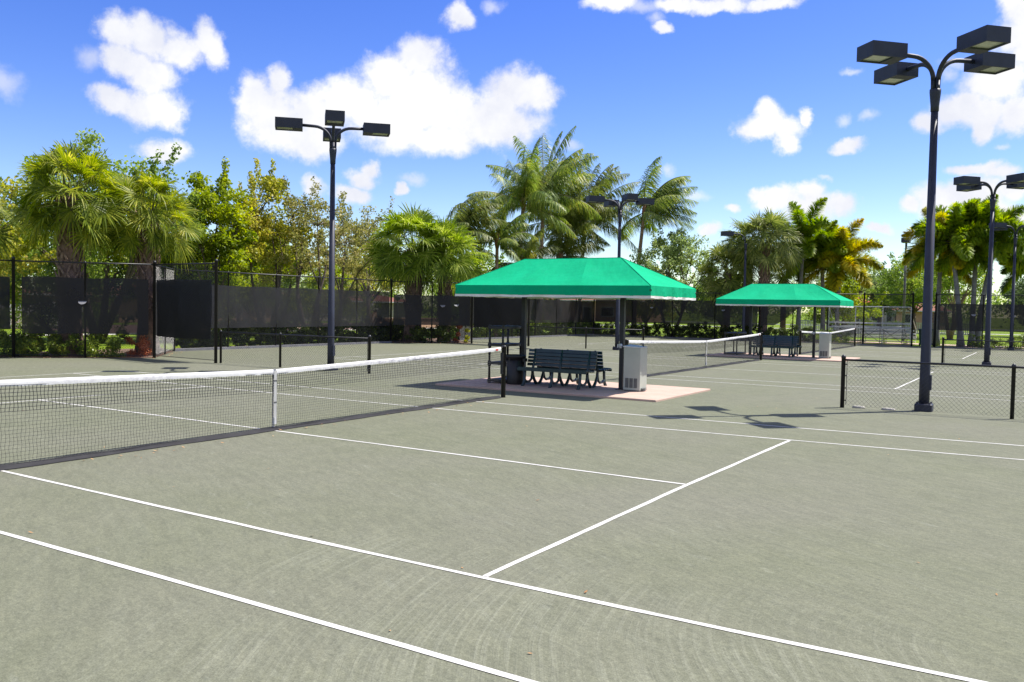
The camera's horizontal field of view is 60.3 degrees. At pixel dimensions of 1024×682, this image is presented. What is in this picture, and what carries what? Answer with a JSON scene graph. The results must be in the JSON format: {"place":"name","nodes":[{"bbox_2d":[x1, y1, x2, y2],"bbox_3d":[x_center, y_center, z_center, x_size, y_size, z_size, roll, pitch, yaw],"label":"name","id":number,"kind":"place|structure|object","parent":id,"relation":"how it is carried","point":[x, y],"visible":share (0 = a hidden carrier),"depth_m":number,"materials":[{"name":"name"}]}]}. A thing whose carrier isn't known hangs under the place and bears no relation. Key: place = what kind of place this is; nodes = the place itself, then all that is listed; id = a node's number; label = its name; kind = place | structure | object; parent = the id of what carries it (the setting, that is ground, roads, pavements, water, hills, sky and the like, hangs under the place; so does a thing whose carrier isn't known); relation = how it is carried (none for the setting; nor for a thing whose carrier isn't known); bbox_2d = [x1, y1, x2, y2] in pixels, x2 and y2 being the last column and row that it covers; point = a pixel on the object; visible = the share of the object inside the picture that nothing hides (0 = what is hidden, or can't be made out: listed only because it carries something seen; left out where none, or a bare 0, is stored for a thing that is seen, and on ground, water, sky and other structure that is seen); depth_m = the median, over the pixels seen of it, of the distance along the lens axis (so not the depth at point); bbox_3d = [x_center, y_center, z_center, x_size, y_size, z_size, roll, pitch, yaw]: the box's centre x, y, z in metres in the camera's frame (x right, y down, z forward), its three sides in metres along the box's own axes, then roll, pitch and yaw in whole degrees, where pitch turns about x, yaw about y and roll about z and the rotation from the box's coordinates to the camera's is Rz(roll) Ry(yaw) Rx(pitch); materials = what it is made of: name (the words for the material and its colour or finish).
{"place":"outdoors","nodes":[
{"label":"outdoors","id":0,"kind":"place"},
{"bbox_2d":[0,335,1023,681],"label":"court surface","id":1,"kind":"object","parent":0,"point":[910,555],"visible":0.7,"depth_m":7.76,"materials":[{"name":"concrete"}]},
{"bbox_2d":[0,259,11,353],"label":"tall fence","id":2,"kind":"object","parent":1,"relation":"on","point":[5,304],"visible":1,"depth_m":28.00,"materials":[{"name":"black metal"}]},
{"bbox_2d":[11,257,155,357],"bbox_3d":[-13.904,-1.054,28.680,4.339,3.255,0.234,1,2,-14],"label":"tall fence","id":3,"kind":"object","parent":1,"relation":"on","point":[74,305],"visible":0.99,"depth_m":28.70,"materials":[{"name":"black fabric"}]},
{"bbox_2d":[0,348,171,357],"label":"planting bed","id":4,"kind":"object","parent":1,"relation":"on","point":[123,350],"visible":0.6,"depth_m":29.37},
{"bbox_2d":[0,328,128,357],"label":"hedge","id":5,"kind":"object","parent":4,"relation":"on","point":[4,339],"visible":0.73,"depth_m":28.94,"materials":[{"name":"green plant"}]},
{"bbox_2d":[1,140,136,355],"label":"fan palm","id":6,"kind":"object","parent":4,"relation":"on","point":[73,218],"visible":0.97,"depth_m":29.05,"materials":[{"name":"green plant"}]},
{"bbox_2d":[124,335,151,356],"bbox_3d":[-12.695,0.221,29.887,1.030,0.907,0.670,1,2,11],"label":"shrub","id":7,"kind":"object","parent":4,"relation":"on","point":[138,344],"visible":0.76,"depth_m":29.80,"materials":[{"name":"red plant"}]},
{"bbox_2d":[95,165,206,354],"bbox_3d":[-12.809,-2.877,30.837,3.821,6.771,3.820,2,3,32],"label":"fan palm","id":8,"kind":"object","parent":4,"relation":"on","point":[147,238],"visible":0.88,"depth_m":30.49,"materials":[{"name":"green plant"}]},
{"bbox_2d":[156,265,175,354],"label":"tall fence","id":9,"kind":"object","parent":1,"relation":"on","point":[172,277],"visible":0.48,"depth_m":31.16,"materials":[{"name":"black metal"}]},
{"bbox_2d":[155,259,217,362],"bbox_3d":[-10.464,-0.978,28.333,3.346,3.255,0.213,3,3,36],"label":"tall fence","id":10,"kind":"object","parent":1,"relation":"on","point":[184,308],"visible":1,"depth_m":28.22,"materials":[{"name":"black fabric"}]},
{"bbox_2d":[0,345,507,470],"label":"tennis net","id":11,"kind":"object","parent":1,"relation":"on","point":[139,378],"visible":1,"depth_m":12.43,"materials":[{"name":"fabric"}]},
{"bbox_2d":[175,269,390,348],"bbox_3d":[-9.426,-1.322,38.825,0.104,3.175,12.806,2,3,32],"label":"tall fence","id":12,"kind":"object","parent":1,"relation":"on","point":[239,306],"visible":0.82,"depth_m":38.62,"materials":[{"name":"black fabric"}]},
{"bbox_2d":[220,330,370,373],"bbox_3d":[-6.505,0.270,25.902,6.137,1.095,0.089,2,3,32],"label":"fence","id":13,"kind":"object","parent":1,"relation":"on","point":[368,345],"visible":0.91,"depth_m":25.96,"materials":[{"name":"black metal"}]},
{"bbox_2d":[275,110,389,370],"bbox_3d":[-5.152,-2.693,25.221,2.616,7.078,2.616,2,3,32],"label":"light pole","id":14,"kind":"object","parent":1,"relation":"on","point":[332,135],"visible":0.91,"depth_m":25.12,"materials":[{"name":"metal"}]},
{"bbox_2d":[175,334,593,350],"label":"kerb","id":15,"kind":"structure","parent":1,"relation":"on","point":[218,348],"depth_m":39.78,"materials":[{"name":"grey concrete"}]},
{"bbox_2d":[390,278,472,343],"bbox_3d":[-4.048,-1.489,44.677,4.248,3.255,0.234,1,2,-13],"label":"tall fence","id":16,"kind":"object","parent":1,"relation":"on","point":[432,309],"visible":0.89,"depth_m":44.69,"materials":[{"name":"black metal"}]},
{"bbox_2d":[473,297,529,345],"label":"tall fence","id":17,"kind":"object","parent":1,"relation":"on","point":[493,311],"visible":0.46,"depth_m":44.35,"materials":[{"name":"black fabric"}]},
{"bbox_2d":[0,370,1023,681],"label":"court lines","id":18,"kind":"object","parent":1,"relation":"on","point":[442,656],"visible":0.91,"depth_m":6.31,"materials":[{"name":"white paint"}]},
{"bbox_2d":[460,298,594,338],"bbox_3d":[1.518,-1.845,56.582,0.120,3.255,16.937,2,3,32],"label":"tall fence","id":19,"kind":"object","parent":1,"relation":"on","point":[556,311],"visible":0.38,"depth_m":59.16,"materials":[{"name":"black fabric"}]},
{"bbox_2d":[435,376,709,401],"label":"patio slab","id":20,"kind":"structure","parent":1,"relation":"on","point":[651,393],"depth_m":20.32,"materials":[{"name":"concrete"}]},
{"bbox_2d":[487,324,520,382],"bbox_3d":[-0.168,0.310,21.899,0.464,1.425,0.920,2,3,32],"label":"storage rack","id":21,"kind":"object","parent":20,"relation":"on","point":[507,343],"visible":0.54,"depth_m":21.61,"materials":[{"name":"black plastic"}]},
{"bbox_2d":[506,354,526,384],"bbox_3d":[0.076,0.689,21.406,0.521,0.715,0.521,1,2,-13],"label":"trash can","id":22,"kind":"object","parent":20,"relation":"on","point":[513,373],"visible":0.81,"depth_m":21.22,"materials":[{"name":"black plastic"}]},
{"bbox_2d":[517,348,597,389],"bbox_3d":[1.066,0.653,20.854,1.840,0.884,0.770,2,3,32],"label":"park bench","id":23,"kind":"object","parent":20,"relation":"on","point":[560,364],"visible":1,"depth_m":20.90,"materials":[{"name":"black plastic"}]},
{"bbox_2d":[536,348,611,387],"bbox_3d":[1.475,0.635,21.517,1.840,0.884,0.770,2,3,32],"label":"park bench","id":24,"kind":"object","parent":20,"relation":"on","point":[599,367],"visible":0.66,"depth_m":21.28,"materials":[{"name":"green plastic"}]},
{"bbox_2d":[455,257,695,389],"bbox_3d":[1.485,-0.450,21.096,5.087,3.066,2.771,2,3,32],"label":"shade shelter","id":25,"kind":"object","parent":20,"relation":"on","point":[623,280],"visible":0.99,"depth_m":20.38,"materials":[{"name":"green fabric"}]},
{"bbox_2d":[623,343,646,391],"bbox_3d":[2.846,0.593,20.211,0.470,1.100,0.422,2,3,32],"label":"water cooler","id":26,"kind":"object","parent":20,"relation":"on","point":[635,370],"visible":1,"depth_m":20.07,"materials":[{"name":"grey metal"}]},
{"bbox_2d":[529,326,644,348],"bbox_3d":[3.448,-0.170,42.084,6.091,1.095,0.090,2,3,30],"label":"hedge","id":27,"kind":"object","parent":1,"relation":"on","point":[586,334],"visible":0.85,"depth_m":42.02,"materials":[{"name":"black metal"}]},
{"bbox_2d":[586,193,654,349],"bbox_3d":[4.962,-3.115,41.007,2.616,7.078,2.616,2,3,32],"label":"light pole","id":28,"kind":"object","parent":1,"relation":"on","point":[629,197],"visible":0.97,"depth_m":40.89,"materials":[{"name":"metal"}]},
{"bbox_2d":[594,292,760,338],"bbox_3d":[11.027,-1.822,60.533,12.059,3.255,0.232,2,3,32],"label":"tall fence","id":29,"kind":"object","parent":1,"relation":"on","point":[677,312],"visible":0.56,"depth_m":60.38,"materials":[{"name":"black metal"}]},
{"bbox_2d":[337,349,1023,400],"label":"court lines","id":30,"kind":"object","parent":1,"relation":"on","point":[755,380],"visible":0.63,"depth_m":25.70,"materials":[{"name":"white paint"}]},
{"bbox_2d":[625,332,764,376],"bbox_3d":[6.490,0.356,29.276,0.190,1.100,12.946,2,3,32],"label":"tennis net","id":31,"kind":"object","parent":1,"relation":"on","point":[706,342],"visible":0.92,"depth_m":29.25,"materials":[{"name":"black nylon netting"},{"name":"white fabric tape"},{"name":"dark painted steel"}]},
{"bbox_2d":[721,231,746,340],"bbox_3d":[14.469,-3.574,57.453,1.805,7.078,0.510,1,2,1],"label":"light pole","id":32,"kind":"object","parent":1,"relation":"on","point":[727,233],"visible":0.8,"depth_m":57.35,"materials":[{"name":"metal"}]},
{"bbox_2d":[704,353,859,361],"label":"patio slab","id":33,"kind":"structure","parent":1,"relation":"on","point":[804,357],"depth_m":36.57,"materials":[{"name":"concrete"}]},
{"bbox_2d":[750,335,797,356],"bbox_3d":[11.007,0.209,37.121,1.840,0.884,0.770,2,3,32],"label":"park bench","id":34,"kind":"object","parent":33,"relation":"on","point":[786,342],"visible":0.84,"depth_m":37.10,"materials":[{"name":"blue plastic"}]},
{"bbox_2d":[716,284,853,357],"bbox_3d":[11.512,-0.890,37.312,5.087,3.066,2.771,2,3,32],"label":"shade shelter","id":35,"kind":"object","parent":33,"relation":"on","point":[815,296],"visible":1,"depth_m":36.63,"materials":[{"name":"green fabric"}]},
{"bbox_2d":[819,332,831,358],"bbox_3d":[12.927,0.158,36.322,0.470,1.100,0.422,2,3,32],"label":"water cooler","id":36,"kind":"object","parent":33,"relation":"on","point":[825,339],"visible":1,"depth_m":36.17,"materials":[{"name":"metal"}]},
{"bbox_2d":[760,292,864,343],"bbox_3d":[18.889,-1.494,55.766,6.459,3.255,0.107,2,3,32],"label":"tall fence","id":37,"kind":"object","parent":1,"relation":"on","point":[862,329],"visible":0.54,"depth_m":55.06,"materials":[{"name":"black metal"}]},
{"bbox_2d":[761,306,799,325],"bbox_3d":[17.278,-1.700,56.620,2.600,1.500,0.148,2,3,32],"label":"windscreen","id":38,"kind":"object","parent":37,"relation":"attached to","point":[773,315],"visible":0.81,"depth_m":56.86,"materials":[{"name":"fabric"}]},
{"bbox_2d":[799,327,857,353],"bbox_3d":[16.515,-0.085,45.527,0.190,1.100,12.946,2,3,32],"label":"tennis net","id":39,"kind":"object","parent":1,"relation":"on","point":[835,333],"visible":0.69,"depth_m":46.46,"materials":[{"name":"fabric"}]},
{"bbox_2d":[864,292,913,345],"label":"tall fence","id":40,"kind":"object","parent":1,"relation":"on","point":[912,306],"visible":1,"depth_m":53.17,"materials":[{"name":"black metal"}]},
{"bbox_2d":[840,355,1023,418],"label":"fence","id":41,"kind":"object","parent":1,"relation":"on","point":[1012,381],"visible":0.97,"depth_m":17.09,"materials":[{"name":"black metal"}]},
{"bbox_2d":[857,25,1015,411],"bbox_3d":[8.252,-2.145,17.390,2.616,7.078,2.616,2,3,32],"label":"light pole","id":42,"kind":"object","parent":1,"relation":"on","point":[980,43],"visible":0.98,"depth_m":17.30,"materials":[{"name":"metal"}]},
{"bbox_2d":[934,292,1023,348],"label":"tall fence","id":43,"kind":"object","parent":1,"relation":"on","point":[963,317],"visible":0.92,"depth_m":50.88,"materials":[{"name":"black metal"}]},
{"bbox_2d":[941,337,1023,365],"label":"fence","id":44,"kind":"object","parent":1,"relation":"on","point":[943,354],"visible":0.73,"depth_m":33.35,"materials":[{"name":"black metal"}]},
{"bbox_2d":[953,173,1023,364],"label":"light pole","id":45,"kind":"object","parent":1,"relation":"on","point":[974,183],"visible":1,"depth_m":33.35,"materials":[{"name":"metal"}]},
{"bbox_2d":[989,222,1023,349],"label":"light pole","id":46,"kind":"object","parent":1,"relation":"on","point":[998,226],"visible":0.99,"depth_m":49.39,"materials":[{"name":"metal"}]},
{"bbox_2d":[0,314,1023,357],"bbox_3d":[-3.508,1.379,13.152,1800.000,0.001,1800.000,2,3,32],"label":"lawn","id":47,"kind":"structure","parent":0,"point":[1004,337],"depth_m":67.84,"materials":[{"name":"green plant"}]},
{"bbox_2d":[0,184,23,265],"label":"fan palm","id":48,"kind":"object","parent":47,"relation":"on","point":[3,230],"visible":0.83,"depth_m":31.02,"materials":[{"name":"green plant"}]},
{"bbox_2d":[0,175,57,284],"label":"broadleaf tree","id":49,"kind":"object","parent":47,"relation":"on","point":[19,256],"visible":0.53,"depth_m":34.52,"materials":[{"name":"green plant"}]},
{"bbox_2d":[6,232,123,313],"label":"broadleaf tree","id":50,"kind":"object","parent":47,"relation":"on","point":[46,267],"visible":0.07,"depth_m":41.43,"materials":[{"name":"green plant"}]},
{"bbox_2d":[0,128,207,342],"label":"broadleaf tree","id":51,"kind":"object","parent":47,"relation":"on","point":[90,139],"visible":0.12,"depth_m":38.77,"materials":[{"name":"plant"}]},
{"bbox_2d":[102,209,241,340],"bbox_3d":[-16.448,-3.276,42.619,6.652,6.778,5.101,0,2,-16],"label":"broadleaf tree","id":52,"kind":"object","parent":47,"relation":"on","point":[223,260],"visible":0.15,"depth_m":41.66,"materials":[{"name":"green plant"}]},
{"bbox_2d":[171,156,262,335],"bbox_3d":[-14.294,-4.410,41.660,4.604,9.020,4.888,1,2,-9],"label":"broadleaf tree","id":53,"kind":"object","parent":47,"relation":"on","point":[222,214],"visible":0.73,"depth_m":41.29,"materials":[{"name":"green plant"}]},
{"bbox_2d":[230,157,312,340],"bbox_3d":[-12.431,-4.548,44.349,4.928,9.230,4.909,2,3,32],"label":"broadleaf tree","id":54,"kind":"object","parent":47,"relation":"on","point":[272,185],"visible":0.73,"depth_m":43.63,"materials":[{"name":"green plant"}]},
{"bbox_2d":[229,237,328,288],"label":"broadleaf tree","id":55,"kind":"object","parent":47,"relation":"on","point":[255,265],"visible":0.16,"depth_m":50.65,"materials":[{"name":"green plant"}]},
{"bbox_2d":[266,175,373,341],"bbox_3d":[-10.185,-4.093,44.944,4.773,8.344,4.580,-1,3,-45],"label":"broadleaf tree","id":56,"kind":"object","parent":47,"relation":"on","point":[303,219],"visible":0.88,"depth_m":44.12,"materials":[{"name":"green plant"}]},
{"bbox_2d":[296,191,377,335],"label":"broadleaf tree","id":57,"kind":"object","parent":47,"relation":"on","point":[353,266],"visible":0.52,"depth_m":50.26,"materials":[{"name":"green plant"}]},
{"bbox_2d":[325,230,403,293],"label":"broadleaf tree","id":58,"kind":"object","parent":47,"relation":"on","point":[374,284],"visible":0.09,"depth_m":73.68,"materials":[{"name":"green plant"}]},
{"bbox_2d":[325,196,410,290],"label":"broadleaf tree","id":59,"kind":"object","parent":47,"relation":"on","point":[353,251],"visible":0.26,"depth_m":58.17,"materials":[{"name":"green plant"}]},
{"bbox_2d":[374,338,465,342],"bbox_3d":[-4.351,0.026,46.661,5.350,0.001,9.000,2,3,32],"label":"planting bed","id":60,"kind":"object","parent":47,"relation":"on","point":[435,339],"visible":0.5,"depth_m":45.80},
{"bbox_2d":[360,200,459,341],"bbox_3d":[-5.034,-3.613,45.962,5.527,7.363,5.679,2,3,32],"label":"fan palm","id":61,"kind":"object","parent":60,"relation":"on","point":[397,263],"visible":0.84,"depth_m":44.88,"materials":[{"name":"green plant"}]},
{"bbox_2d":[404,325,455,342],"bbox_3d":[-4.252,-0.315,45.314,2.686,1.188,1.178,1,2,-12],"label":"hedge","id":62,"kind":"object","parent":60,"relation":"on","point":[438,332],"visible":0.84,"depth_m":45.16,"materials":[{"name":"green plant"}]},
{"bbox_2d":[407,216,493,341],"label":"fan palm","id":63,"kind":"object","parent":60,"relation":"on","point":[451,269],"visible":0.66,"depth_m":45.16,"materials":[{"name":"green plant"}]},
{"bbox_2d":[421,194,506,261],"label":"coconut palm","id":64,"kind":"object","parent":47,"relation":"on","point":[468,215],"visible":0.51,"depth_m":51.75,"materials":[{"name":"green plant"}]},
{"bbox_2d":[432,237,512,293],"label":"broadleaf tree","id":65,"kind":"object","parent":47,"relation":"on","point":[490,264],"visible":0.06,"depth_m":70.88,"materials":[{"name":"green plant"}]},
{"bbox_2d":[26,263,1017,322],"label":"tree line","id":66,"kind":"object","parent":47,"relation":"on","point":[977,302],"visible":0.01,"depth_m":156.40,"materials":[{"name":"green plant"}]},
{"bbox_2d":[523,202,606,299],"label":"coconut palm","id":67,"kind":"object","parent":47,"relation":"on","point":[571,247],"visible":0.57,"depth_m":62.72,"materials":[{"name":"green plant"}]},
{"bbox_2d":[515,166,614,257],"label":"coconut palm","id":68,"kind":"object","parent":47,"relation":"on","point":[576,193],"visible":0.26,"depth_m":63.76,"materials":[{"name":"green plant"}]},
{"bbox_2d":[551,153,639,300],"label":"coconut palm","id":69,"kind":"object","parent":47,"relation":"on","point":[606,184],"visible":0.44,"depth_m":65.14,"materials":[{"name":"green plant"}]},
{"bbox_2d":[629,222,720,334],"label":"broadleaf tree","id":70,"kind":"object","parent":47,"relation":"on","point":[673,254],"visible":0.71,"depth_m":62.24,"materials":[{"name":"green plant"}]},
{"bbox_2d":[756,261,812,335],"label":"broadleaf tree","id":71,"kind":"object","parent":47,"relation":"on","point":[784,280],"visible":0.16,"depth_m":63.62,"materials":[{"name":"green plant"}]},
{"bbox_2d":[771,197,847,334],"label":"foxtail palm","id":72,"kind":"object","parent":47,"relation":"on","point":[809,225],"visible":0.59,"depth_m":60.01,"materials":[{"name":"green plant"}]},
{"bbox_2d":[807,276,889,338],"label":"broadleaf tree","id":73,"kind":"object","parent":47,"relation":"on","point":[845,291],"visible":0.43,"depth_m":62.55,"materials":[{"name":"green plant"}]},
{"bbox_2d":[812,249,887,324],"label":"broadleaf tree","id":74,"kind":"object","parent":47,"relation":"on","point":[869,270],"visible":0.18,"depth_m":81.35,"materials":[{"name":"green plant"}]},
{"bbox_2d":[852,261,917,325],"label":"broadleaf tree","id":75,"kind":"object","parent":47,"relation":"on","point":[892,307],"visible":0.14,"depth_m":86.23,"materials":[{"name":"green plant"}]},
{"bbox_2d":[800,320,981,335],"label":"white fence","id":76,"kind":"object","parent":47,"relation":"on","point":[941,333],"visible":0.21,"depth_m":86.74,"materials":[{"name":"paint"}]},
{"bbox_2d":[867,241,962,335],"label":"broadleaf tree","id":77,"kind":"object","parent":47,"relation":"on","point":[912,284],"visible":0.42,"depth_m":77.32,"materials":[{"name":"green plant"}]},
{"bbox_2d":[900,206,972,344],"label":"foxtail palm","id":78,"kind":"object","parent":47,"relation":"on","point":[957,263],"visible":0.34,"depth_m":55.73,"materials":[{"name":"green plant"}]},
{"bbox_2d":[902,198,993,346],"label":"foxtail palm","id":79,"kind":"object","parent":47,"relation":"on","point":[964,251],"visible":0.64,"depth_m":53.57,"materials":[{"name":"green plant"}]},
{"bbox_2d":[913,256,994,338],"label":"broadleaf tree","id":80,"kind":"object","parent":47,"relation":"on","point":[948,282],"visible":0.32,"depth_m":70.97,"materials":[{"name":"green plant"}]},
{"bbox_2d":[935,194,1017,346],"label":"foxtail palm","id":81,"kind":"object","parent":47,"relation":"on","point":[1000,255],"visible":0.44,"depth_m":53.19,"materials":[{"name":"green plant"}]},
{"bbox_2d":[956,197,1023,346],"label":"foxtail palm","id":82,"kind":"object","parent":47,"relation":"on","point":[1005,238],"visible":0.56,"depth_m":53.03,"materials":[{"name":"green plant"}]},
{"bbox_2d":[998,275,1023,304],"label":"broadleaf tree","id":83,"kind":"object","parent":47,"relation":"on","point":[1019,287],"visible":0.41,"depth_m":81.30,"materials":[{"name":"green plant"}]},
{"bbox_2d":[0,0,1023,312],"label":"sky","id":84,"kind":"structure","parent":0,"point":[771,104],"materials":[{"name":"blue"}]},
{"bbox_2d":[895,303,934,329],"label":"house","id":85,"kind":"structure","parent":0,"point":[918,316],"depth_m":109.24,"materials":[{"name":"beige paint"}]},
{"bbox_2d":[817,340,1023,347],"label":"sidewalk","id":86,"kind":"structure","parent":0,"point":[910,343],"depth_m":58.07,"materials":[{"name":"concrete"}]},
{"bbox_2d":[796,220,848,331],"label":"foxtail palm","id":87,"kind":"object","parent":86,"relation":"on","point":[811,263],"visible":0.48,"depth_m":60.59,"materials":[{"name":"green plant"}]},
{"bbox_2d":[796,217,884,340],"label":"foxtail palm","id":88,"kind":"object","parent":86,"relation":"on","point":[850,263],"visible":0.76,"depth_m":59.78,"materials":[{"name":"green plant"}]},
{"bbox_2d":[828,306,916,343],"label":"bleachers","id":89,"kind":"object","parent":86,"relation":"on","point":[880,332],"visible":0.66,"depth_m":57.20,"materials":[{"name":"metal"}]},
{"bbox_2d":[999,236,1023,346],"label":"foxtail palm","id":90,"kind":"object","parent":86,"relation":"on","point":[1006,286],"visible":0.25,"depth_m":55.35,"materials":[{"name":"green plant"}]},
{"label":"planting bed","id":91,"kind":"structure","parent":0,"visible":0},
{"bbox_2d":[472,195,537,336],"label":"coconut palm","id":92,"kind":"object","parent":91,"relation":"on","point":[504,234],"visible":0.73,"depth_m":53.67,"materials":[{"name":"green plant"}]},
{"bbox_2d":[467,138,576,247],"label":"coconut palm","id":93,"kind":"object","parent":91,"relation":"on","point":[533,194],"visible":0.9,"depth_m":57.28,"materials":[{"name":"green plant"}]},
{"bbox_2d":[452,322,600,339],"bbox_3d":[1.538,-0.810,58.213,1.333,1.429,18.545,2,3,32],"label":"hedge","id":94,"kind":"object","parent":91,"relation":"on","point":[543,331],"visible":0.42,"depth_m":58.41,"materials":[{"name":"green plant"}]},
{"bbox_2d":[491,218,562,335],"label":"coconut palm","id":95,"kind":"object","parent":91,"relation":"on","point":[530,247],"visible":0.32,"depth_m":56.72,"materials":[{"name":"green plant"}]},
{"bbox_2d":[485,126,601,298],"bbox_3d":[2.150,-7.570,60.797,7.715,14.399,7.598,0,3,-29],"label":"coconut palm","id":96,"kind":"object","parent":91,"relation":"on","point":[567,165],"visible":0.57,"depth_m":60.32,"materials":[{"name":"green plant"}]},
{"label":"planting bed","id":97,"kind":"structure","parent":0,"visible":0},
{"bbox_2d":[621,156,698,331],"bbox_3d":[10.773,-6.739,64.334,4.735,12.798,7.235,0,2,-21],"label":"coconut palm","id":98,"kind":"object","parent":97,"relation":"on","point":[666,198],"visible":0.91,"depth_m":63.36,"materials":[{"name":"green plant"}]},
{"bbox_2d":[578,322,812,341],"bbox_3d":[12.160,-0.731,61.092,17.335,1.413,1.539,2,3,32],"label":"hedge","id":99,"kind":"object","parent":97,"relation":"on","point":[683,328],"visible":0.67,"depth_m":60.66,"materials":[{"name":"green plant"}]},
{"bbox_2d":[692,237,758,337],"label":"fan palm","id":100,"kind":"object","parent":97,"relation":"on","point":[721,254],"visible":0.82,"depth_m":59.46,"materials":[{"name":"green plant"}]},
{"bbox_2d":[728,207,805,332],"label":"fan palm","id":101,"kind":"object","parent":97,"relation":"on","point":[765,247],"visible":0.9,"depth_m":58.05,"materials":[{"name":"green plant"}]},
{"label":"planting bed","id":102,"kind":"structure","parent":0,"visible":0},
{"bbox_2d":[175,318,403,347],"bbox_3d":[-9.149,-0.431,41.148,1.844,1.576,15.753,2,3,28],"label":"hedge","id":103,"kind":"object","parent":102,"relation":"on","point":[399,332],"visible":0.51,"depth_m":39.76,"materials":[{"name":"green plant"}]},
{"label":"planting bed","id":104,"kind":"structure","parent":0,"visible":0},
{"bbox_2d":[967,334,1023,348],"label":"hedge","id":105,"kind":"object","parent":104,"relation":"on","point":[994,344],"visible":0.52,"depth_m":51.32,"materials":[{"name":"green plant"}]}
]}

